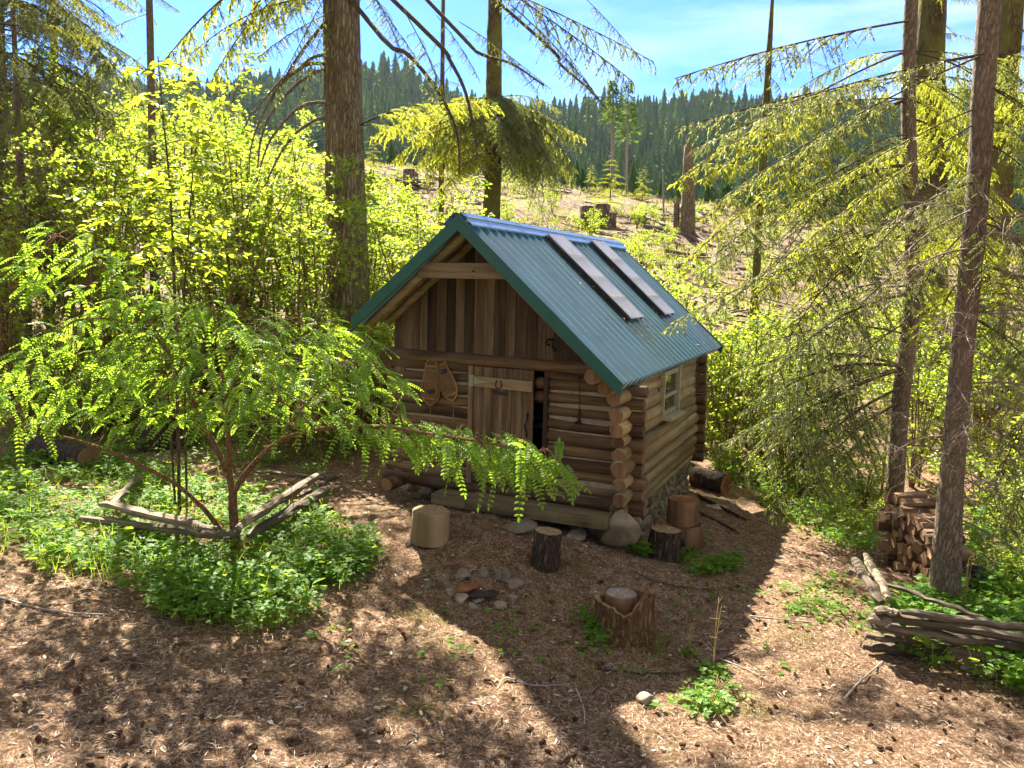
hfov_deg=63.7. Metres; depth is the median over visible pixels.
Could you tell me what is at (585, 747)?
pine cone
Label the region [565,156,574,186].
conifer
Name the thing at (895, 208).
conifer
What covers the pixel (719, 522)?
fallen stick
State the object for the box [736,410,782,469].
broadleaf shrub
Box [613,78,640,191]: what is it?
crest tree
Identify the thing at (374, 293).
broadleaf shrub
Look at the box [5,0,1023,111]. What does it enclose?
sky
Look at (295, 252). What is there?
broadleaf shrub
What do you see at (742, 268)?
fallen log
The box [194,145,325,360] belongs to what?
broadleaf shrub
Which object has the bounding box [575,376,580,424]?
hanging iron tool
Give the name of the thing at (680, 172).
conifer
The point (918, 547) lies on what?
firewood log
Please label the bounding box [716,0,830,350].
slender tree
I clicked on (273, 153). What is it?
broadleaf shrub
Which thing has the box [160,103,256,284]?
broadleaf shrub
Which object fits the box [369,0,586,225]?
hemlock tree
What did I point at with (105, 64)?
fir tree
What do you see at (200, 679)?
fallen stick
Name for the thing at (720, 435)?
broadleaf shrub
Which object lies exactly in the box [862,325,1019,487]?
broadleaf shrub
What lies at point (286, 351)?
broadleaf shrub
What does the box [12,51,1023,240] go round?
conifer forest
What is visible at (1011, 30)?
mossy tree
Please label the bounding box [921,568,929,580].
firewood log
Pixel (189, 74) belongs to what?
broadleaf shrub
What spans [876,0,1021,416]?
mossy tree
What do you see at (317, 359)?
broadleaf shrub
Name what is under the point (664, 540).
wood round
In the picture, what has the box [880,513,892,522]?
firewood log
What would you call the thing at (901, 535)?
firewood log
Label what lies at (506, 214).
broadleaf shrub
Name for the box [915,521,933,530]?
firewood log
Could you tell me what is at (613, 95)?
crest tree
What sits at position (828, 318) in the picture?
broadleaf shrub
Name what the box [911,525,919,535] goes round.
firewood log
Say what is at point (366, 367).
compound leafed shrub
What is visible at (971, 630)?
split rail fence
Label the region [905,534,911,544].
firewood log
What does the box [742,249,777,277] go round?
broadleaf shrub
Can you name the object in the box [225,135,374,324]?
broadleaf shrub
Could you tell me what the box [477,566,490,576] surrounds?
stone
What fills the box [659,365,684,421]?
window
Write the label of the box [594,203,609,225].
tree stump
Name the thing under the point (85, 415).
broadleaf shrub
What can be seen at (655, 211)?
broadleaf shrub
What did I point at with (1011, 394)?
young fir
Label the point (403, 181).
fallen log
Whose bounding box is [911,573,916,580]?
firewood log
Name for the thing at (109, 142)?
broadleaf shrub
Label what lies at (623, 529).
boulder
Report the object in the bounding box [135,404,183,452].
tree stump
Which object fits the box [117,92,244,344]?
broadleaf shrub
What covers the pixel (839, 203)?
conifer
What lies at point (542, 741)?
pine cone
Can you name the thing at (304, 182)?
broadleaf shrub
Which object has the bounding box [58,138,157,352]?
broadleaf shrub
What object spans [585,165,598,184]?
young fir
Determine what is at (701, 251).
broadleaf shrub
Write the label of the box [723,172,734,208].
conifer
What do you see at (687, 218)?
snag
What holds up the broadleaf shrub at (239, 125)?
on the ground at (344, 719)
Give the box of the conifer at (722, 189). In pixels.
[719,172,726,198]
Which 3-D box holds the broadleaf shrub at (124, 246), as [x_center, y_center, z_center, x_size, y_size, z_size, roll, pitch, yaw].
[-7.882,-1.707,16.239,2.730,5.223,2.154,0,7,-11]
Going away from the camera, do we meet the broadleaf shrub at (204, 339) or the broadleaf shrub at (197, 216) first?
the broadleaf shrub at (204, 339)
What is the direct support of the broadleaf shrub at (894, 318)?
on the ground at (344, 719)
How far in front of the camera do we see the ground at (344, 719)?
7.70 m
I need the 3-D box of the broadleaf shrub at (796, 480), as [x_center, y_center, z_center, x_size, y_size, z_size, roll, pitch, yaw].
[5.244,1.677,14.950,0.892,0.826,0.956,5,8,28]
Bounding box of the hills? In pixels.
[305,89,860,190]
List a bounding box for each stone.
[400,484,417,490]
[405,538,411,546]
[419,487,437,494]
[423,581,432,588]
[438,576,450,585]
[444,588,454,595]
[454,592,468,603]
[455,567,470,578]
[467,602,477,609]
[472,598,484,602]
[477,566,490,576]
[493,601,506,609]
[494,568,501,581]
[500,518,536,533]
[502,567,510,581]
[506,594,517,604]
[507,577,524,591]
[564,528,586,540]
[569,525,582,529]
[584,528,603,538]
[636,691,654,705]
[705,504,726,509]
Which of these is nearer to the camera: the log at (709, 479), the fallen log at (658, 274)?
the log at (709, 479)
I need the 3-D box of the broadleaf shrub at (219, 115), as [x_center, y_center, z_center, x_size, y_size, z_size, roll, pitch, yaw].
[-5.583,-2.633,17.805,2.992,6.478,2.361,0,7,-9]
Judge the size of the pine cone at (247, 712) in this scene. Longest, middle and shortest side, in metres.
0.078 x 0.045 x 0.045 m
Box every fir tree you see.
[0,0,144,397]
[0,0,157,383]
[155,0,656,416]
[663,0,1023,529]
[686,0,1023,614]
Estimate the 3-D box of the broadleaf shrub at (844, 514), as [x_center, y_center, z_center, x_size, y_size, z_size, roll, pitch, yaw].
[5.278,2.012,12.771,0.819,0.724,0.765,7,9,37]
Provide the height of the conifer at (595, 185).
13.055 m
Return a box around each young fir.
[38,257,145,435]
[248,250,374,409]
[254,314,348,459]
[364,141,386,179]
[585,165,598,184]
[590,152,626,212]
[634,167,653,198]
[709,297,785,424]
[710,312,783,422]
[735,293,809,404]
[735,325,851,477]
[739,308,874,479]
[748,297,885,469]
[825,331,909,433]
[854,403,925,495]
[906,394,942,495]
[909,314,951,422]
[967,336,1023,453]
[974,330,1023,435]
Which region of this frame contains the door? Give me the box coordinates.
[469,366,534,487]
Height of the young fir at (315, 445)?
2.640 m
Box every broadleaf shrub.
[0,80,141,357]
[0,98,101,356]
[0,101,175,333]
[0,177,45,376]
[0,179,42,425]
[0,271,171,407]
[0,309,52,402]
[1,329,48,377]
[9,377,50,425]
[11,73,47,265]
[12,67,211,279]
[13,119,168,322]
[14,114,174,411]
[15,333,85,393]
[20,46,261,318]
[25,328,108,433]
[26,76,141,312]
[41,157,187,424]
[48,300,192,404]
[52,384,100,425]
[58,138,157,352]
[61,354,139,441]
[64,339,166,418]
[72,113,208,343]
[79,305,217,407]
[87,156,309,424]
[91,48,268,326]
[91,119,271,283]
[98,342,169,425]
[105,297,273,435]
[111,373,158,438]
[112,357,217,441]
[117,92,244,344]
[128,138,324,396]
[128,301,201,347]
[133,148,319,349]
[145,123,308,318]
[158,313,236,390]
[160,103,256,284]
[160,152,254,304]
[165,214,297,385]
[170,333,227,395]
[172,283,237,326]
[176,93,307,372]
[179,135,311,299]
[185,101,323,395]
[185,119,277,305]
[193,353,218,405]
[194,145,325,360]
[201,171,391,409]
[210,129,399,385]
[212,140,318,354]
[214,377,272,426]
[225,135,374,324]
[226,109,324,312]
[226,330,258,396]
[231,152,362,364]
[234,321,393,459]
[241,376,289,413]
[265,199,320,311]
[266,330,303,367]
[271,179,325,313]
[275,302,393,353]
[275,370,338,424]
[281,140,420,293]
[286,330,322,367]
[288,191,445,348]
[292,154,423,296]
[292,317,355,421]
[297,351,357,443]
[303,301,393,445]
[318,164,406,287]
[321,188,417,296]
[332,176,494,361]
[345,323,394,416]
[357,326,393,447]
[367,179,419,287]
[369,205,432,377]
[370,271,396,335]
[372,200,455,282]
[372,251,406,283]
[378,253,409,275]
[384,218,444,388]
[387,186,438,259]
[392,224,439,256]
[418,224,444,248]
[422,190,473,228]
[500,196,515,219]
[500,206,514,220]
[500,206,515,220]
[535,186,563,212]
[547,218,559,228]
[569,208,609,235]
[576,215,596,230]
[589,199,610,205]
[613,228,650,255]
[618,237,642,248]
[627,205,648,228]
[627,234,660,263]
[629,204,660,224]
[631,242,661,271]
[645,207,662,224]
[648,230,677,250]
[648,263,678,283]
[653,267,687,296]
[656,253,669,269]
[663,278,692,304]
[664,223,679,239]
[667,255,696,278]
[672,279,737,317]
[672,283,726,385]
[687,242,710,256]
[688,307,715,325]
[691,259,717,280]
[692,265,715,283]
[695,205,709,221]
[697,331,742,393]
[698,313,750,414]
[699,333,742,448]
[701,357,735,404]
[702,269,721,287]
[705,310,816,454]
[705,397,768,466]
[705,442,739,473]
[709,323,770,419]
[711,320,789,447]
[712,309,772,407]
[721,440,769,482]
[731,296,870,455]
[732,345,799,394]
[734,328,815,376]
[735,224,753,248]
[735,351,831,489]
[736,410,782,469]
[740,333,797,385]
[741,300,811,351]
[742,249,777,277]
[752,455,784,488]
[759,354,867,465]
[763,222,784,242]
[767,422,824,475]
[776,252,817,286]
[778,453,824,495]
[782,417,874,489]
[785,340,824,370]
[803,465,855,510]
[819,300,875,361]
[825,487,884,534]
[828,302,888,410]
[834,444,887,506]
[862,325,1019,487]
[862,348,939,428]
[864,303,948,386]
[865,317,896,384]
[869,298,901,336]
[870,320,896,352]
[878,345,940,375]
[880,338,948,481]
[885,292,902,339]
[891,309,993,449]
[917,345,990,432]
[921,446,1023,521]
[935,305,1023,415]
[936,292,1023,473]
[966,411,1023,511]
[966,476,1023,543]
[969,538,1014,576]
[973,337,1021,433]
[983,539,1023,595]
[988,344,1023,456]
[1008,339,1023,429]
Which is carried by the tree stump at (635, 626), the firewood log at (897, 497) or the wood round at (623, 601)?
the wood round at (623, 601)
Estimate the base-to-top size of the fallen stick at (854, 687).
0.048 m
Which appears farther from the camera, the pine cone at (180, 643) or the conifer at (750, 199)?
the conifer at (750, 199)
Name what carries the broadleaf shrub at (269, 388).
on the ground at (344, 719)
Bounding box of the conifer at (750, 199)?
[744,176,753,210]
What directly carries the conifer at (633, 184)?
on the ground at (344, 719)
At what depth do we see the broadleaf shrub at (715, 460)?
15.59 m
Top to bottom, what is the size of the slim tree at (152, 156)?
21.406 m
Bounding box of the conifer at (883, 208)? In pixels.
[873,172,889,225]
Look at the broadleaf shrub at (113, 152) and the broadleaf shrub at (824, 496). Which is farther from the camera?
the broadleaf shrub at (113, 152)
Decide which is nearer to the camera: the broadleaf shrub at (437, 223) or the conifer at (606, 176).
the broadleaf shrub at (437, 223)
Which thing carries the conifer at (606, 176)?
on the ground at (344, 719)
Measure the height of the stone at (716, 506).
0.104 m
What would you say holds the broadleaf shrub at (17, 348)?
on the ground at (344, 719)
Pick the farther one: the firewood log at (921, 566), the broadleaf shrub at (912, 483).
the broadleaf shrub at (912, 483)
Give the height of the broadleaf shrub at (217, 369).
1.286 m
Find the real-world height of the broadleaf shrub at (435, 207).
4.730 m
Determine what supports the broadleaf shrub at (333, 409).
on the ground at (344, 719)
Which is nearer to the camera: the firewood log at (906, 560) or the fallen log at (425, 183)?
the firewood log at (906, 560)
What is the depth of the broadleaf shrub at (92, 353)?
16.28 m
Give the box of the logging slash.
[32,131,1023,376]
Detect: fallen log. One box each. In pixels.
[19,435,100,469]
[394,178,409,184]
[419,180,434,184]
[454,199,481,204]
[642,224,687,234]
[647,217,666,225]
[651,203,672,213]
[652,269,667,284]
[664,249,689,255]
[673,204,707,221]
[675,262,690,268]
[687,233,726,250]
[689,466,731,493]
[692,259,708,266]
[734,267,747,270]
[862,276,886,280]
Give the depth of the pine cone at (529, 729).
6.46 m
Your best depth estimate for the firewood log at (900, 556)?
11.11 m
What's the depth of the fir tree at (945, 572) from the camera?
8.97 m
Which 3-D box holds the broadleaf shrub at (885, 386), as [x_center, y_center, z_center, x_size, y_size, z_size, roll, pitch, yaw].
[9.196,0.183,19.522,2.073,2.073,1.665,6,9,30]
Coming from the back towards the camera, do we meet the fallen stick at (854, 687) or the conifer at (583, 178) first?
the conifer at (583, 178)
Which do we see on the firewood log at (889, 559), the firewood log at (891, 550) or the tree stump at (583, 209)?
the firewood log at (891, 550)
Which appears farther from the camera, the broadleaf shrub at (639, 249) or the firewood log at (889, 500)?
the broadleaf shrub at (639, 249)
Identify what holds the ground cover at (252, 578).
on the ground at (344, 719)
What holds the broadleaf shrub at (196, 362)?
on the ground at (344, 719)
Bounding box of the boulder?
[600,509,641,546]
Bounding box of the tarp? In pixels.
[962,565,994,597]
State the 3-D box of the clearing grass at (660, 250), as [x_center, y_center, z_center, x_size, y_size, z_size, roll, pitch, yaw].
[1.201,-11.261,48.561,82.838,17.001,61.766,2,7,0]
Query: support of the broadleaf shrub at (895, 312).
on the ground at (344, 719)
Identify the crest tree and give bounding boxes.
[601,80,624,181]
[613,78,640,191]
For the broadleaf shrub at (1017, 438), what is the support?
on the ground at (344, 719)
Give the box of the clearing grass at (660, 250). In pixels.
[0,128,1023,434]
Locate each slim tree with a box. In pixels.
[1,0,181,337]
[76,0,237,384]
[395,0,465,231]
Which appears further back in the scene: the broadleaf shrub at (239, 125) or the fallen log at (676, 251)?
the fallen log at (676, 251)
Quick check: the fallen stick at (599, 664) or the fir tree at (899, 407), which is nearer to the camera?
the fallen stick at (599, 664)
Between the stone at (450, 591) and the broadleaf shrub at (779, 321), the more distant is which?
the broadleaf shrub at (779, 321)
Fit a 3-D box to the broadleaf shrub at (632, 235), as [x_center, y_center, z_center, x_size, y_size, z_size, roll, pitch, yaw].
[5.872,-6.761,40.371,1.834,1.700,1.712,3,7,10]
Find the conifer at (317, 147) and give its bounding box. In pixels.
[315,142,322,155]
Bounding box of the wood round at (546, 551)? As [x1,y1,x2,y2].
[529,527,562,572]
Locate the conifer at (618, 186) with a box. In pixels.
[612,175,621,189]
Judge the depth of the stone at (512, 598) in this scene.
8.92 m
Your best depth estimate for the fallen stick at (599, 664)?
7.52 m
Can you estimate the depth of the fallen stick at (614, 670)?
7.70 m
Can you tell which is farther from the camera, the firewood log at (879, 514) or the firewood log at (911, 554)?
the firewood log at (879, 514)
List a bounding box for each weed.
[675,621,699,657]
[693,676,727,715]
[694,596,724,675]
[961,560,975,598]
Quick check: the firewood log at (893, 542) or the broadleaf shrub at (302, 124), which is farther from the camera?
the broadleaf shrub at (302, 124)
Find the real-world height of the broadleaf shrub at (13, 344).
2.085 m
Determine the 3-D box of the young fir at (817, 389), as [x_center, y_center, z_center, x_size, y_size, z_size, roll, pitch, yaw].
[5.949,0.045,16.535,2.758,3.766,2.304,8,10,39]
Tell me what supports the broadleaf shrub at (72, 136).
on the ground at (344, 719)
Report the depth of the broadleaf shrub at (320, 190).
24.38 m
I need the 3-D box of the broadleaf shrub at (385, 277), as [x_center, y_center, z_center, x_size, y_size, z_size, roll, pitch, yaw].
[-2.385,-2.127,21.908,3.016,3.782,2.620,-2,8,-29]
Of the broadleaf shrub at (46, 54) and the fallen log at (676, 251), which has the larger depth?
the fallen log at (676, 251)
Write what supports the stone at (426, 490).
on the ground at (344, 719)
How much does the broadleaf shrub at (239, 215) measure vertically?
5.617 m
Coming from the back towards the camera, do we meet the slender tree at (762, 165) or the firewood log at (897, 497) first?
the slender tree at (762, 165)
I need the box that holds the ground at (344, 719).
[0,129,1023,767]
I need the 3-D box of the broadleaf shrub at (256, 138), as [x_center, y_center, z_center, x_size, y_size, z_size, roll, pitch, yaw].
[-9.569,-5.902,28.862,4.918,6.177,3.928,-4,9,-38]
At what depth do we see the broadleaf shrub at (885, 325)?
20.49 m
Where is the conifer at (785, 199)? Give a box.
[781,179,792,213]
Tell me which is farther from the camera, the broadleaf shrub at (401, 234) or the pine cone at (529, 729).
the broadleaf shrub at (401, 234)
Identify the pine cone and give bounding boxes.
[14,708,25,712]
[35,735,41,741]
[69,659,74,666]
[72,685,81,693]
[85,762,93,767]
[120,762,127,767]
[176,641,184,645]
[243,710,252,714]
[248,745,257,750]
[284,737,294,743]
[299,748,308,753]
[483,677,491,682]
[511,759,519,764]
[525,726,534,731]
[539,738,545,745]
[561,755,570,765]
[570,752,577,756]
[581,745,588,749]
[679,741,685,746]
[876,745,883,749]
[885,746,892,750]
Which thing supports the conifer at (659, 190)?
on the ground at (344, 719)
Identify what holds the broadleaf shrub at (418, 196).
on the ground at (344, 719)
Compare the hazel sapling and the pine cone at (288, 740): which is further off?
the hazel sapling
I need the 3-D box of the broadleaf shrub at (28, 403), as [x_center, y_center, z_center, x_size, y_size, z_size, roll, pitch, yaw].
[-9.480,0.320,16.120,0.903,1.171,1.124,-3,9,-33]
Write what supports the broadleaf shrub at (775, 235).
on the ground at (344, 719)
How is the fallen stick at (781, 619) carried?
on the ground at (344, 719)
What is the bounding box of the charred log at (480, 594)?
[469,589,498,598]
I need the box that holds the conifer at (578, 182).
[572,160,581,187]
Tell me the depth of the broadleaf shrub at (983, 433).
16.55 m
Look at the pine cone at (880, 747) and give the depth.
6.71 m
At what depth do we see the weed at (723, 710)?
7.05 m
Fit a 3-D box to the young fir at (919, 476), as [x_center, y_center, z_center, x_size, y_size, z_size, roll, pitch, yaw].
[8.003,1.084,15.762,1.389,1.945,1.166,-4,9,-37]
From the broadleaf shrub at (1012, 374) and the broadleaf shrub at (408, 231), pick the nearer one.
the broadleaf shrub at (1012, 374)
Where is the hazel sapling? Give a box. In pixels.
[50,56,273,510]
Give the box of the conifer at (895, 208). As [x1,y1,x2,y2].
[888,191,902,224]
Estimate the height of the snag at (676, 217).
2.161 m
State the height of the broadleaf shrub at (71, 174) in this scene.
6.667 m
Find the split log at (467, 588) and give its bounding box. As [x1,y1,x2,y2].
[455,583,481,593]
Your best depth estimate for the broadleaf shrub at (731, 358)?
16.79 m
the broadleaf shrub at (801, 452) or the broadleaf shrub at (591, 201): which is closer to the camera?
the broadleaf shrub at (801, 452)
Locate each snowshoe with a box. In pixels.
[421,359,440,422]
[435,361,457,421]
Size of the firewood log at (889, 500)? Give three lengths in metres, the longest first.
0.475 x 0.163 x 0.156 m
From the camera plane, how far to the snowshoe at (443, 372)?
11.65 m
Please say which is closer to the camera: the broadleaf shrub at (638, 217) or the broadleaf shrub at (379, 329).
the broadleaf shrub at (379, 329)
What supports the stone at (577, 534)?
on the ground at (344, 719)
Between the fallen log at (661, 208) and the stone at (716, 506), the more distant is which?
the fallen log at (661, 208)
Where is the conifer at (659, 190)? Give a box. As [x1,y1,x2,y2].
[654,179,666,196]
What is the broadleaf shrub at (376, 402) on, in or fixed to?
on the ground at (344, 719)
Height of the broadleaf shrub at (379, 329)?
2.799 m
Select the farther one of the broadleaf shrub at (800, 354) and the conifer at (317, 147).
the conifer at (317, 147)
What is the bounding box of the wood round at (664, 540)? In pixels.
[647,525,681,562]
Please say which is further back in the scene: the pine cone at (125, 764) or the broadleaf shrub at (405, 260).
the broadleaf shrub at (405, 260)
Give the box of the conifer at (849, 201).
[846,187,860,223]
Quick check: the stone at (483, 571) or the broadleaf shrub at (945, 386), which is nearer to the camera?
the stone at (483, 571)
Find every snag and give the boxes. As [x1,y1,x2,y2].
[671,198,679,228]
[680,138,695,233]
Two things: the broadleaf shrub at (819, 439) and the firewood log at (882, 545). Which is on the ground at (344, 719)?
the broadleaf shrub at (819, 439)
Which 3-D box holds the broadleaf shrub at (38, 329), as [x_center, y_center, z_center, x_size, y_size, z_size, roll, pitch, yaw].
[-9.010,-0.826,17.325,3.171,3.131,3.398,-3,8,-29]
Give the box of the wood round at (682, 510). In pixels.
[666,495,699,527]
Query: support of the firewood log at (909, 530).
on the firewood log at (908, 539)
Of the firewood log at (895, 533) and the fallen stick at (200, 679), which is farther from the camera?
the firewood log at (895, 533)
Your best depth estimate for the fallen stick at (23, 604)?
7.73 m
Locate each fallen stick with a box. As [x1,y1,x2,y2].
[0,596,109,614]
[188,676,215,682]
[506,677,570,685]
[575,687,584,723]
[592,660,605,693]
[603,648,746,673]
[632,570,708,589]
[697,494,746,520]
[699,511,738,533]
[720,658,773,682]
[749,615,820,622]
[842,661,882,700]
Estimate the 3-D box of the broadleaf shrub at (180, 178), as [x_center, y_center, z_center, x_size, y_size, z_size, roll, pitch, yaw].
[-6.175,-2.302,18.088,4.035,5.562,3.223,0,7,-11]
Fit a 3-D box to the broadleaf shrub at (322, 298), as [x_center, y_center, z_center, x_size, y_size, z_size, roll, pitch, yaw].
[-4.382,-1.607,16.207,4.112,5.312,3.284,6,8,29]
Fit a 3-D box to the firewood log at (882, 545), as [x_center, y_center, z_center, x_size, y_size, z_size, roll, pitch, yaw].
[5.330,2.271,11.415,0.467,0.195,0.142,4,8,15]
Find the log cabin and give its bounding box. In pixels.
[351,212,722,547]
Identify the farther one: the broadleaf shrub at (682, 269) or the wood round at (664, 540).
the broadleaf shrub at (682, 269)
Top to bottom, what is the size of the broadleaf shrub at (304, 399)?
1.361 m
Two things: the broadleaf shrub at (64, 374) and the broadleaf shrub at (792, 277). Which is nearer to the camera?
the broadleaf shrub at (64, 374)
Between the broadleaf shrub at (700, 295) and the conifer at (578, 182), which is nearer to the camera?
the broadleaf shrub at (700, 295)
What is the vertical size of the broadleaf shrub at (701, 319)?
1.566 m
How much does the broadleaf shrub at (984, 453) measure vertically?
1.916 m
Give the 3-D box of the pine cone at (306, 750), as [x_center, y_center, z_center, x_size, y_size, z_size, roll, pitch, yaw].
[-1.492,2.632,5.897,0.071,0.040,0.041,-8,12,-18]
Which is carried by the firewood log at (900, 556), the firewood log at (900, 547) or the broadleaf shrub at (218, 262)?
the firewood log at (900, 547)
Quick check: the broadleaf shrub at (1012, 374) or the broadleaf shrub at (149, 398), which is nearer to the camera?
the broadleaf shrub at (149, 398)
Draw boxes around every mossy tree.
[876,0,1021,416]
[938,0,1023,553]
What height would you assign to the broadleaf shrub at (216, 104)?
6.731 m
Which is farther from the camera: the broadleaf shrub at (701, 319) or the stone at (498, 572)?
the broadleaf shrub at (701, 319)
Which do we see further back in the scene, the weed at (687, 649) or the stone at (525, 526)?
the stone at (525, 526)
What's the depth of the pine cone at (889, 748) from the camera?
6.70 m
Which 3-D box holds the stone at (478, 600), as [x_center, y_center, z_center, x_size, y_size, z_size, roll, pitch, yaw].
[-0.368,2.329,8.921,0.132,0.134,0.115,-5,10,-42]
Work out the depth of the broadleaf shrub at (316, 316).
19.41 m
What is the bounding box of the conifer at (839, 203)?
[833,181,848,217]
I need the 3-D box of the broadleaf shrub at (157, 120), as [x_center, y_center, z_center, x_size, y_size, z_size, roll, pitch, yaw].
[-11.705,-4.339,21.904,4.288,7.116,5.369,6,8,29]
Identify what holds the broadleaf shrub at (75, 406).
on the ground at (344, 719)
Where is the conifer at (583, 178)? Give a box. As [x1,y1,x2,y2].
[579,166,588,190]
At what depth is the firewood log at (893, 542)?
11.17 m
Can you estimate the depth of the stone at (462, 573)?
9.33 m
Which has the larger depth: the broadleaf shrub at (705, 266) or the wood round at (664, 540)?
the broadleaf shrub at (705, 266)
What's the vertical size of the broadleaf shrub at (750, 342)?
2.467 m
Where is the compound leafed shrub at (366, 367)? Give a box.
[0,221,590,552]
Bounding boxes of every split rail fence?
[78,470,342,548]
[846,552,1023,679]
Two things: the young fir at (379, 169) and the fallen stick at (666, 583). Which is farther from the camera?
the young fir at (379, 169)
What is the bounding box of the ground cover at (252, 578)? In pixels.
[0,364,1023,717]
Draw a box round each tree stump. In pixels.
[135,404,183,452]
[403,169,420,185]
[578,206,593,229]
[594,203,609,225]
[594,587,657,648]
[604,212,616,227]
[629,212,646,224]
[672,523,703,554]
[715,199,725,211]
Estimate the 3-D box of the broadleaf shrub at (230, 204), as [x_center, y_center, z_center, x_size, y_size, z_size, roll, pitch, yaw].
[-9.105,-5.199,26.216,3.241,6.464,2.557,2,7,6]
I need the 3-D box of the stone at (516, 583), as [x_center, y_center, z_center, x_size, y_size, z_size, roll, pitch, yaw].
[0.034,2.264,9.231,0.212,0.178,0.144,-3,9,-32]
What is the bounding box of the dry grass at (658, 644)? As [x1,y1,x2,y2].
[200,550,850,737]
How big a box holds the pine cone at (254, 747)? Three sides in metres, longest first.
0.075 x 0.043 x 0.043 m
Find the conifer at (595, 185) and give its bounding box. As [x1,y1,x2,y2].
[591,177,597,188]
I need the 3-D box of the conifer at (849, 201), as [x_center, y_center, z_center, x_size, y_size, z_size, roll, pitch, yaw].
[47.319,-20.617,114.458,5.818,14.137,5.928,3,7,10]
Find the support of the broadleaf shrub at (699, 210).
on the ground at (344, 719)
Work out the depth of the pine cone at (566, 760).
6.09 m
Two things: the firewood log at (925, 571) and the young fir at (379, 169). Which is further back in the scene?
the young fir at (379, 169)
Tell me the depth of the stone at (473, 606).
8.73 m
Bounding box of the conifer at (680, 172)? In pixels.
[672,165,682,201]
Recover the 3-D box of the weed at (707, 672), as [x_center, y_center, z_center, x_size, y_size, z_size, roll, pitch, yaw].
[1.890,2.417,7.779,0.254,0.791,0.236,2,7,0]
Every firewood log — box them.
[874,521,891,531]
[877,511,885,520]
[877,540,889,551]
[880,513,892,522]
[883,492,897,503]
[883,554,896,564]
[884,504,898,512]
[886,544,897,554]
[890,537,906,547]
[891,507,899,517]
[892,491,927,504]
[892,517,900,529]
[892,529,897,537]
[893,560,908,571]
[897,505,930,517]
[897,543,906,553]
[897,554,903,560]
[898,498,935,508]
[898,528,908,541]
[900,518,907,530]
[902,544,910,555]
[902,555,916,565]
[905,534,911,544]
[906,512,934,525]
[907,526,911,535]
[907,546,917,558]
[908,566,912,575]
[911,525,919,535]
[911,535,920,543]
[911,540,926,554]
[911,561,920,573]
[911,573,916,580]
[912,516,934,526]
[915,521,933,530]
[919,564,929,573]
[920,529,963,540]
[920,551,930,566]
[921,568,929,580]
[923,534,965,545]
[927,546,970,560]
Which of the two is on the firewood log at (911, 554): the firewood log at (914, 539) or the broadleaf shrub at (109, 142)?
the firewood log at (914, 539)
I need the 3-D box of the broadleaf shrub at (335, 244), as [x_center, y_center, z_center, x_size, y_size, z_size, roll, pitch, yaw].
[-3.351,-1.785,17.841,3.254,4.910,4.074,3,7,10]
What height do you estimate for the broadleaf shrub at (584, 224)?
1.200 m
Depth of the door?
11.36 m
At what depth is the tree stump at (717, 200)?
64.21 m
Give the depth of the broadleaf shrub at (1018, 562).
10.37 m
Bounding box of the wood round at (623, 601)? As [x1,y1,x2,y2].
[605,588,636,615]
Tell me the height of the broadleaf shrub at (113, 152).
6.227 m
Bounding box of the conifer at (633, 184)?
[624,159,641,197]
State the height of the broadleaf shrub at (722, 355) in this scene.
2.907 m
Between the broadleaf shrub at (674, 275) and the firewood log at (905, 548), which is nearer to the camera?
the firewood log at (905, 548)
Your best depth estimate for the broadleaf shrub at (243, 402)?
16.62 m
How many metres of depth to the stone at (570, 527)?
11.73 m
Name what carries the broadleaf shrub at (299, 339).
on the ground at (344, 719)
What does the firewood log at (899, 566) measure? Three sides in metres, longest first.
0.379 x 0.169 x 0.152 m
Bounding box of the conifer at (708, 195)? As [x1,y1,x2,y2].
[702,168,715,203]
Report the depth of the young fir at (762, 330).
19.48 m
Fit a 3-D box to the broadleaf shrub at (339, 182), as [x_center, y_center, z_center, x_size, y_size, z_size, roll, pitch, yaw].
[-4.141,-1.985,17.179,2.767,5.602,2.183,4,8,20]
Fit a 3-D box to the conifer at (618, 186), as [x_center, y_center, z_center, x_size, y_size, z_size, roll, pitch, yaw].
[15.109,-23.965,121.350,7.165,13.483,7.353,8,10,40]
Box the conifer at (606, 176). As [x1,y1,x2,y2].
[601,167,611,191]
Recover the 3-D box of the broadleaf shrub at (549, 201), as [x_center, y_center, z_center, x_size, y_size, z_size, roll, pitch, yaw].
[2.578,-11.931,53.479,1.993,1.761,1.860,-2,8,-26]
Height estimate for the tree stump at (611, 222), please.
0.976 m
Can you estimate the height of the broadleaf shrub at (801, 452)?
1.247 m
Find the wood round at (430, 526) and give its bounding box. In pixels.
[410,505,449,547]
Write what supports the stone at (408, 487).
on the ground at (344, 719)
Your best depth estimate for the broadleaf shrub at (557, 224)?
45.86 m
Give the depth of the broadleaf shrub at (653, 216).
50.16 m
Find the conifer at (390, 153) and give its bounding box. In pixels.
[385,141,395,164]
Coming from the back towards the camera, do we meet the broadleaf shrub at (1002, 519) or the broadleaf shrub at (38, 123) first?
the broadleaf shrub at (38, 123)
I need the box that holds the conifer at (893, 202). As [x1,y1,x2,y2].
[883,172,902,221]
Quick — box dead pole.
[662,170,664,217]

